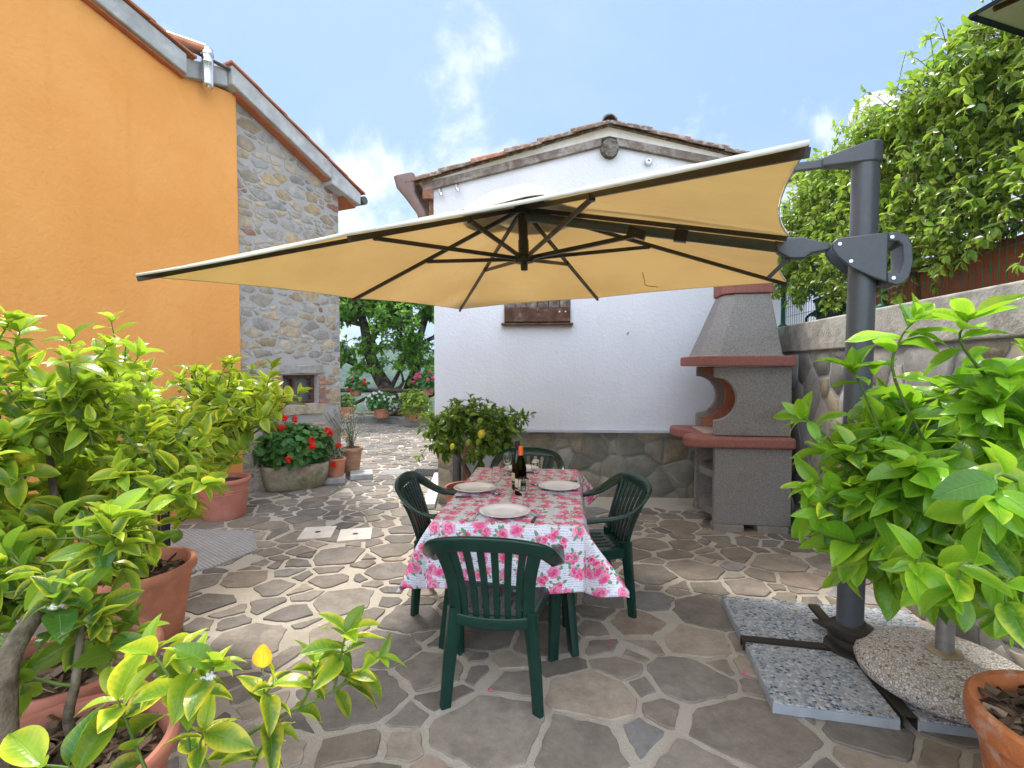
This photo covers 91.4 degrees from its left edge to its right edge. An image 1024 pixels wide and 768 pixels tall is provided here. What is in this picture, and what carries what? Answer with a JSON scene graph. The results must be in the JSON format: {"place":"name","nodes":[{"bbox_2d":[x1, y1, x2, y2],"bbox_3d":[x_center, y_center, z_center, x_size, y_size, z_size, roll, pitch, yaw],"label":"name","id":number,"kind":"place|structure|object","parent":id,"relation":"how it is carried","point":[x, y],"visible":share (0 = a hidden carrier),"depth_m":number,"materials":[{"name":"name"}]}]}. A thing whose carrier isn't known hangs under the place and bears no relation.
{"place":"outdoors","nodes":[
{"label":"outdoors","id":0,"kind":"place"},
{"bbox_2d":[154,528,257,571],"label":"concrete path","id":1,"kind":"structure","parent":0,"point":[213,548],"depth_m":4.31,"materials":[{"name":"grey concrete"}]},
{"bbox_2d":[0,377,170,545],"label":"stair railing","id":2,"kind":"object","parent":1,"relation":"on","point":[166,542],"depth_m":4.02,"materials":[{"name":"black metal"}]},
{"bbox_2d":[1,423,982,767],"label":"patio","id":3,"kind":"structure","parent":0,"point":[661,681],"depth_m":2.69,"materials":[{"name":"stone"}]},
{"bbox_2d":[0,306,232,719],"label":"potted lemon tree","id":4,"kind":"object","parent":3,"relation":"on","point":[65,422],"visible":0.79,"depth_m":1.89,"materials":[{"name":"green plant"}]},
{"bbox_2d":[2,310,312,644],"bbox_3d":[-2.015,0.524,2.876,1.576,1.851,1.222,-1,2,-27],"label":"potted lemon tree","id":5,"kind":"object","parent":3,"relation":"on","point":[244,410],"visible":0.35,"depth_m":2.74,"materials":[{"name":"green plant"}]},
{"bbox_2d":[0,488,406,767],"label":"potted lemon tree","id":6,"kind":"object","parent":3,"relation":"on","point":[130,717],"visible":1,"depth_m":1.34,"materials":[{"name":"green plant"}]},
{"bbox_2d":[180,363,273,521],"bbox_3d":[-2.973,0.566,5.080,0.996,1.614,0.793,0,2,12],"label":"potted lemon tree","id":7,"kind":"object","parent":3,"relation":"on","point":[231,506],"visible":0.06,"depth_m":5.01,"materials":[{"name":"ceramic"}]},
{"bbox_2d":[252,402,335,492],"bbox_3d":[-2.767,0.751,6.314,0.991,1.171,0.810,0,2,0],"label":"geranium trough","id":8,"kind":"object","parent":3,"relation":"on","point":[299,448],"visible":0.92,"depth_m":6.14,"materials":[{"name":"stone"}]},
{"bbox_2d":[297,526,336,539],"bbox_3d":[-1.800,1.385,4.631,0.290,0.032,0.330,0,2,-10],"label":"manhole cover","id":9,"kind":"object","parent":3,"relation":"on","point":[312,533],"visible":0.89,"depth_m":4.59,"materials":[{"name":"concrete"}]},
{"bbox_2d":[323,473,345,484],"bbox_3d":[-2.400,1.275,6.729,0.300,0.070,0.340,-1,2,-17],"label":"concrete block","id":10,"kind":"object","parent":3,"relation":"on","point":[336,480],"depth_m":6.59,"materials":[{"name":"grey concrete"}]},
{"bbox_2d":[323,442,346,477],"bbox_3d":[-2.359,0.998,6.690,0.322,0.484,0.304,1,2,35],"label":"geranium pot","id":11,"kind":"object","parent":10,"relation":"on","point":[337,461],"visible":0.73,"depth_m":6.63,"materials":[{"name":"ceramic"}]},
{"bbox_2d":[324,403,367,475],"bbox_3d":[-2.422,0.696,7.122,0.726,1.213,0.408,0,2,0],"label":"pot","id":12,"kind":"object","parent":3,"relation":"on","point":[352,453],"visible":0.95,"depth_m":7.11,"materials":[{"name":"ceramic"}]},
{"bbox_2d":[337,527,372,542],"bbox_3d":[-1.435,1.386,4.581,0.290,0.032,0.330,0,2,-13],"label":"manhole cover","id":13,"kind":"object","parent":3,"relation":"on","point":[355,534],"visible":0.96,"depth_m":4.56,"materials":[{"name":"concrete"}]},
{"bbox_2d":[350,469,372,479],"bbox_3d":[-2.100,1.266,6.978,0.300,0.070,0.340,-1,2,-17],"label":"concrete block","id":14,"kind":"object","parent":3,"relation":"on","point":[360,474],"depth_m":6.84,"materials":[{"name":"grey concrete"}]},
{"bbox_2d":[414,469,437,476],"bbox_3d":[-1.220,1.284,7.249,0.480,0.021,0.440,0,2,6],"label":"drain grate","id":15,"kind":"object","parent":3,"relation":"on","point":[427,472],"visible":0.49,"depth_m":7.27,"materials":[{"name":"metal"}]},
{"bbox_2d":[425,473,437,508],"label":"threshold slab","id":16,"kind":"structure","parent":3,"relation":"on","point":[431,497],"depth_m":5.74,"materials":[{"name":"stone"}]},
{"bbox_2d":[395,471,482,616],"bbox_3d":[-0.434,1.017,3.300,0.615,0.841,0.646,0,2,2],"label":"plastic chair","id":17,"kind":"object","parent":3,"relation":"on","point":[411,497],"visible":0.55,"depth_m":3.26,"materials":[{"name":"green plastic"}]},
{"bbox_2d":[413,392,536,502],"bbox_3d":[-0.359,0.728,4.869,1.197,1.305,0.909,0,2,0],"label":"potted lemon bush","id":18,"kind":"object","parent":3,"relation":"on","point":[490,431],"visible":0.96,"depth_m":4.72,"materials":[{"name":"green plant"}]},
{"bbox_2d":[422,536,564,718],"bbox_3d":[-0.070,1.049,2.395,0.646,0.841,0.615,0,2,8],"label":"plastic chair","id":19,"kind":"object","parent":3,"relation":"on","point":[495,612],"visible":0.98,"depth_m":2.21,"materials":[{"name":"green plastic"}]},
{"bbox_2d":[438,588,578,656],"bbox_3d":[0.045,1.078,3.350,0.800,0.727,1.440,0,2,6],"label":"garden table","id":20,"kind":"object","parent":3,"relation":"on","point":[570,621],"visible":0.21,"depth_m":2.70,"materials":[{"name":"green plastic"}]},
{"bbox_2d":[396,468,629,597],"bbox_3d":[0.068,0.874,3.329,1.173,0.331,1.857,0,2,6],"label":"tablecloth","id":21,"kind":"object","parent":20,"relation":"on","point":[587,567],"visible":0.71,"depth_m":2.61,"materials":[{"name":"fabric"}]},
{"bbox_2d":[455,496,488,497],"bbox_3d":[-0.247,0.707,3.142,0.215,0.010,0.018,0,2,-6],"label":"table knife","id":22,"kind":"object","parent":21,"relation":"on","point":[469,496],"visible":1,"depth_m":3.13,"materials":[{"name":"metal"}]},
{"bbox_2d":[454,482,495,492],"bbox_3d":[-0.245,0.693,3.326,0.285,0.020,0.285,0,2,0],"label":"plate","id":23,"kind":"object","parent":21,"relation":"on","point":[473,487],"visible":1,"depth_m":3.36,"materials":[{"name":"white ceramic"}]},
{"bbox_2d":[491,467,501,494],"bbox_3d":[-0.100,0.624,3.224,0.069,0.171,0.069,0,2,0],"label":"wine glass","id":24,"kind":"object","parent":21,"relation":"on","point":[496,474],"visible":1,"depth_m":3.20,"materials":[{"name":"clear glass"}]},
{"bbox_2d":[479,503,529,517],"bbox_3d":[-0.040,0.711,2.787,0.285,0.020,0.285,0,2,0],"label":"plate","id":25,"kind":"object","parent":21,"relation":"on","point":[504,510],"visible":1,"depth_m":2.81,"materials":[{"name":"white ceramic"}]},
{"bbox_2d":[503,452,511,475],"bbox_3d":[-0.035,0.604,3.783,0.069,0.171,0.069,0,2,0],"label":"wine glass","id":26,"kind":"object","parent":21,"relation":"on","point":[507,458],"visible":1,"depth_m":3.76,"materials":[{"name":"clear glass"}]},
{"bbox_2d":[512,440,519,489],"bbox_3d":[0.035,0.542,3.351,0.077,0.327,0.076,0,2,0],"label":"wine bottle","id":27,"kind":"object","parent":21,"relation":"on","point":[515,456],"visible":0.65,"depth_m":3.33,"materials":[{"name":"black glass"}]},
{"bbox_2d":[504,464,531,471],"bbox_3d":[0.075,0.671,3.956,0.285,0.020,0.285,0,2,0],"label":"plate","id":28,"kind":"object","parent":21,"relation":"on","point":[528,467],"visible":0.28,"depth_m":4.00,"materials":[{"name":"white ceramic"}]},
{"bbox_2d":[515,446,526,495],"bbox_3d":[0.055,0.554,3.211,0.077,0.314,0.076,0,2,0],"label":"wine bottle","id":29,"kind":"object","parent":21,"relation":"on","point":[520,469],"visible":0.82,"depth_m":3.19,"materials":[{"name":"black glass"}]},
{"bbox_2d":[518,477,528,507],"bbox_3d":[0.066,0.634,2.924,0.069,0.171,0.069,0,2,0],"label":"wine glass","id":30,"kind":"object","parent":21,"relation":"on","point":[523,485],"visible":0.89,"depth_m":2.90,"materials":[{"name":"clear glass"}]},
{"bbox_2d":[531,511,539,522],"bbox_3d":[0.131,0.721,2.729,0.018,0.010,0.215,0,2,13],"label":"table knife","id":31,"kind":"object","parent":21,"relation":"on","point":[534,518],"visible":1,"depth_m":2.69,"materials":[{"name":"metal"}]},
{"bbox_2d":[531,459,540,485],"bbox_3d":[0.166,0.615,3.484,0.069,0.171,0.069,0,2,0],"label":"wine glass","id":32,"kind":"object","parent":21,"relation":"on","point":[535,466],"visible":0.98,"depth_m":3.46,"materials":[{"name":"clear glass"}]},
{"bbox_2d":[538,480,579,490],"bbox_3d":[0.318,0.691,3.376,0.285,0.020,0.285,0,2,0],"label":"plate","id":33,"kind":"object","parent":21,"relation":"on","point":[558,485],"visible":1,"depth_m":3.41,"materials":[{"name":"white ceramic"}]},
{"bbox_2d":[136,139,917,729],"bbox_3d":[0.450,0.079,3.060,3.856,2.708,3.022,1,2,28],"label":"cantilever umbrella","id":34,"kind":"object","parent":3,"relation":"on","point":[708,223],"visible":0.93,"depth_m":2.90,"materials":[{"name":"beige fabric"}]},
{"bbox_2d":[490,447,564,468],"bbox_3d":[0.116,0.988,4.135,0.646,0.841,0.615,0,2,6],"label":"plastic chair","id":35,"kind":"object","parent":3,"relation":"on","point":[551,456],"visible":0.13,"depth_m":4.36,"materials":[{"name":"green plastic"}]},
{"bbox_2d":[394,113,808,503],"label":"white cottage","id":36,"kind":"structure","parent":3,"relation":"on","point":[605,388],"depth_m":5.87,"materials":[{"name":"paint"}]},
{"bbox_2d":[562,471,651,627],"bbox_3d":[0.548,1.019,3.256,0.615,0.841,0.646,0,2,-9],"label":"plastic chair","id":37,"kind":"object","parent":3,"relation":"on","point":[611,544],"visible":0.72,"depth_m":3.18,"materials":[{"name":"green plastic"}]},
{"bbox_2d":[670,283,796,533],"bbox_3d":[2.174,0.173,5.080,0.971,2.401,1.001,0,2,8],"label":"barbecue","id":38,"kind":"object","parent":3,"relation":"on","point":[739,441],"visible":0.95,"depth_m":4.67,"materials":[{"name":"concrete"}]},
{"bbox_2d":[721,596,826,642],"bbox_3d":[1.566,1.416,2.973,0.500,0.053,0.500,0,2,10],"label":"ballast slab","id":39,"kind":"object","parent":3,"relation":"on","point":[782,619],"depth_m":2.96,"materials":[{"name":"concrete"}]},
{"bbox_2d":[745,642,900,729],"bbox_3d":[1.458,1.435,2.418,0.500,0.053,0.500,0,2,12],"label":"ballast slab","id":40,"kind":"object","parent":3,"relation":"on","point":[815,684],"depth_m":2.33,"materials":[{"name":"stone"}]},
{"bbox_2d":[818,604,927,628],"bbox_3d":[2.122,1.420,2.865,0.500,0.053,0.500,0,2,10],"label":"ballast slab","id":41,"kind":"object","parent":3,"relation":"on","point":[873,617],"depth_m":2.96,"materials":[{"name":"concrete"}]},
{"bbox_2d":[760,280,1023,668],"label":"retaining wall","id":42,"kind":"structure","parent":3,"relation":"on","point":[807,344],"depth_m":3.31,"materials":[{"name":"stone"}]},
{"bbox_2d":[813,291,845,319],"bbox_3d":[3.157,-0.715,4.733,0.370,0.419,0.610,0,2,7],"label":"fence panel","id":43,"kind":"object","parent":42,"relation":"on","point":[819,313],"visible":0.2,"depth_m":4.73,"materials":[{"name":"green metal"}]},
{"bbox_2d":[771,0,1023,317],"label":"jasmine hedge","id":44,"kind":"object","parent":42,"relation":"on","point":[962,85],"visible":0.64,"depth_m":2.99,"materials":[{"name":"green plant"}]},
{"bbox_2d":[876,267,920,305],"bbox_3d":[3.052,-0.656,3.901,0.388,0.360,0.908,0,2,7],"label":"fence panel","id":45,"kind":"object","parent":42,"relation":"on","point":[917,278],"visible":0.02,"depth_m":3.55,"materials":[{"name":"wood"}]},
{"bbox_2d":[778,56,1023,326],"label":"wire fence","id":46,"kind":"object","parent":42,"relation":"on","point":[784,310],"visible":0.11,"depth_m":3.08,"materials":[{"name":"green metal"}]},
{"bbox_2d":[805,224,1023,321],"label":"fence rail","id":47,"kind":"object","parent":42,"relation":"on","point":[814,312],"visible":0.17,"depth_m":3.33,"materials":[{"name":"metal"}]},
{"bbox_2d":[920,234,1023,299],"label":"fence","id":48,"kind":"object","parent":42,"relation":"on","point":[1002,262],"visible":0.36,"depth_m":2.89,"materials":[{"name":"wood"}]},
{"bbox_2d":[772,292,1023,767],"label":"potted orange tree","id":49,"kind":"object","parent":3,"relation":"on","point":[920,497],"visible":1,"depth_m":1.57,"materials":[{"name":"green plant"}]},
{"bbox_2d":[901,699,977,737],"bbox_3d":[2.014,1.439,2.310,0.500,0.053,0.500,0,2,12],"label":"ballast slab","id":50,"kind":"object","parent":3,"relation":"on","point":[928,722],"depth_m":2.10,"materials":[{"name":"concrete"}]},
{"bbox_2d":[853,616,1023,726],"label":"parasol base","id":51,"kind":"object","parent":50,"relation":"on","point":[930,671],"visible":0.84,"depth_m":2.28,"materials":[{"name":"beige concrete"}]},
{"bbox_2d":[131,0,1021,350],"label":"sky","id":52,"kind":"structure","parent":0,"point":[386,89],"materials":[{"name":"blue"}]},
{"bbox_2d":[848,91,899,133],"bbox_3d":[4.270,-1.823,5.940,0.520,3.190,0.520,0,2,0],"label":"globe lamp","id":53,"kind":"object","parent":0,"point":[883,97],"visible":0.16,"depth_m":5.72,"materials":[{"name":"white"}]},
{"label":"terrace","id":54,"kind":"structure","parent":0,"visible":0},
{"bbox_2d":[968,0,1023,36],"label":"grey parasol","id":55,"kind":"object","parent":54,"relation":"on","point":[1006,15],"visible":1,"depth_m":2.16,"materials":[{"name":"fabric"}]},
{"bbox_3d":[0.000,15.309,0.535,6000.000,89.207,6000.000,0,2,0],"label":"hills","id":56,"kind":"structure","parent":0,"visible":0},
{"bbox_2d":[0,0,367,542],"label":"orange house","id":57,"kind":"structure","parent":56,"relation":"on","point":[134,138],"depth_m":4.90,"materials":[{"name":"paint"}]},
{"bbox_2d":[282,375,313,404],"bbox_3d":[-2.892,0.072,6.678,0.064,0.390,0.580,1,2,25],"label":"window","id":58,"kind":"structure","parent":57,"relation":"in","point":[293,381],"depth_m":6.77,"materials":[{"name":"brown wood"}]},
{"bbox_2d":[341,416,429,423],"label":"kerb","id":59,"kind":"structure","parent":56,"relation":"on","point":[389,419],"depth_m":13.68,"materials":[{"name":"stone"}]},
{"bbox_2d":[340,393,357,417],"bbox_3d":[-4.481,0.578,13.525,0.635,0.681,0.480,0,2,0],"label":"flower pot","id":60,"kind":"object","parent":59,"relation":"on","point":[345,408],"visible":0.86,"depth_m":13.40,"materials":[{"name":"ceramic"}]},
{"bbox_2d":[364,391,398,418],"bbox_3d":[-3.522,0.543,13.528,0.920,0.750,0.688,0,2,0],"label":"flower pot","id":61,"kind":"object","parent":59,"relation":"on","point":[381,405],"visible":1,"depth_m":13.35,"materials":[{"name":"ceramic"}]},
{"bbox_2d":[398,388,432,420],"bbox_3d":[-2.503,0.526,12.931,0.931,0.826,0.742,0,2,0],"label":"flower pot","id":62,"kind":"object","parent":59,"relation":"on","point":[416,401],"visible":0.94,"depth_m":12.75,"materials":[{"name":"ceramic"}]},
{"bbox_2d":[339,297,433,415],"bbox_3d":[-3.649,-0.989,15.355,6.706,6.699,4.330,0,2,0],"label":"broad tree","id":63,"kind":"object","parent":56,"relation":"on","point":[411,345],"visible":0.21,"depth_m":14.77,"materials":[{"name":"green plant"}]},
{"bbox_2d":[340,345,434,415],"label":"woodland","id":64,"kind":"object","parent":56,"relation":"on","point":[390,373],"visible":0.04,"depth_m":428.10,"materials":[{"name":"green plant"}]},
{"bbox_2d":[340,386,434,415],"bbox_3d":[-2.906,0.754,14.224,5.601,1.402,0.193,0,2,4],"label":"wooden fence","id":65,"kind":"object","parent":56,"relation":"on","point":[371,390],"visible":0.05,"depth_m":14.21,"materials":[{"name":"brown wood"}]},
{"bbox_2d":[344,375,369,395],"bbox_3d":[-4.384,0.045,14.101,0.755,0.589,0.540,0,2,0],"label":"flower pot","id":66,"kind":"object","parent":65,"relation":"on","point":[356,389],"visible":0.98,"depth_m":13.98,"materials":[{"name":"ceramic"}]},
{"bbox_2d":[411,370,434,394],"bbox_3d":[-2.357,-0.045,14.012,0.918,0.707,0.665,0,2,0],"label":"flower pot","id":67,"kind":"object","parent":65,"relation":"on","point":[422,382],"visible":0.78,"depth_m":13.85,"materials":[{"name":"ceramic"}]},
{"bbox_2d":[806,190,1023,320],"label":"neighbour wall","id":68,"kind":"structure","parent":56,"relation":"on","point":[813,304],"depth_m":6.27,"materials":[{"name":"white paint"}]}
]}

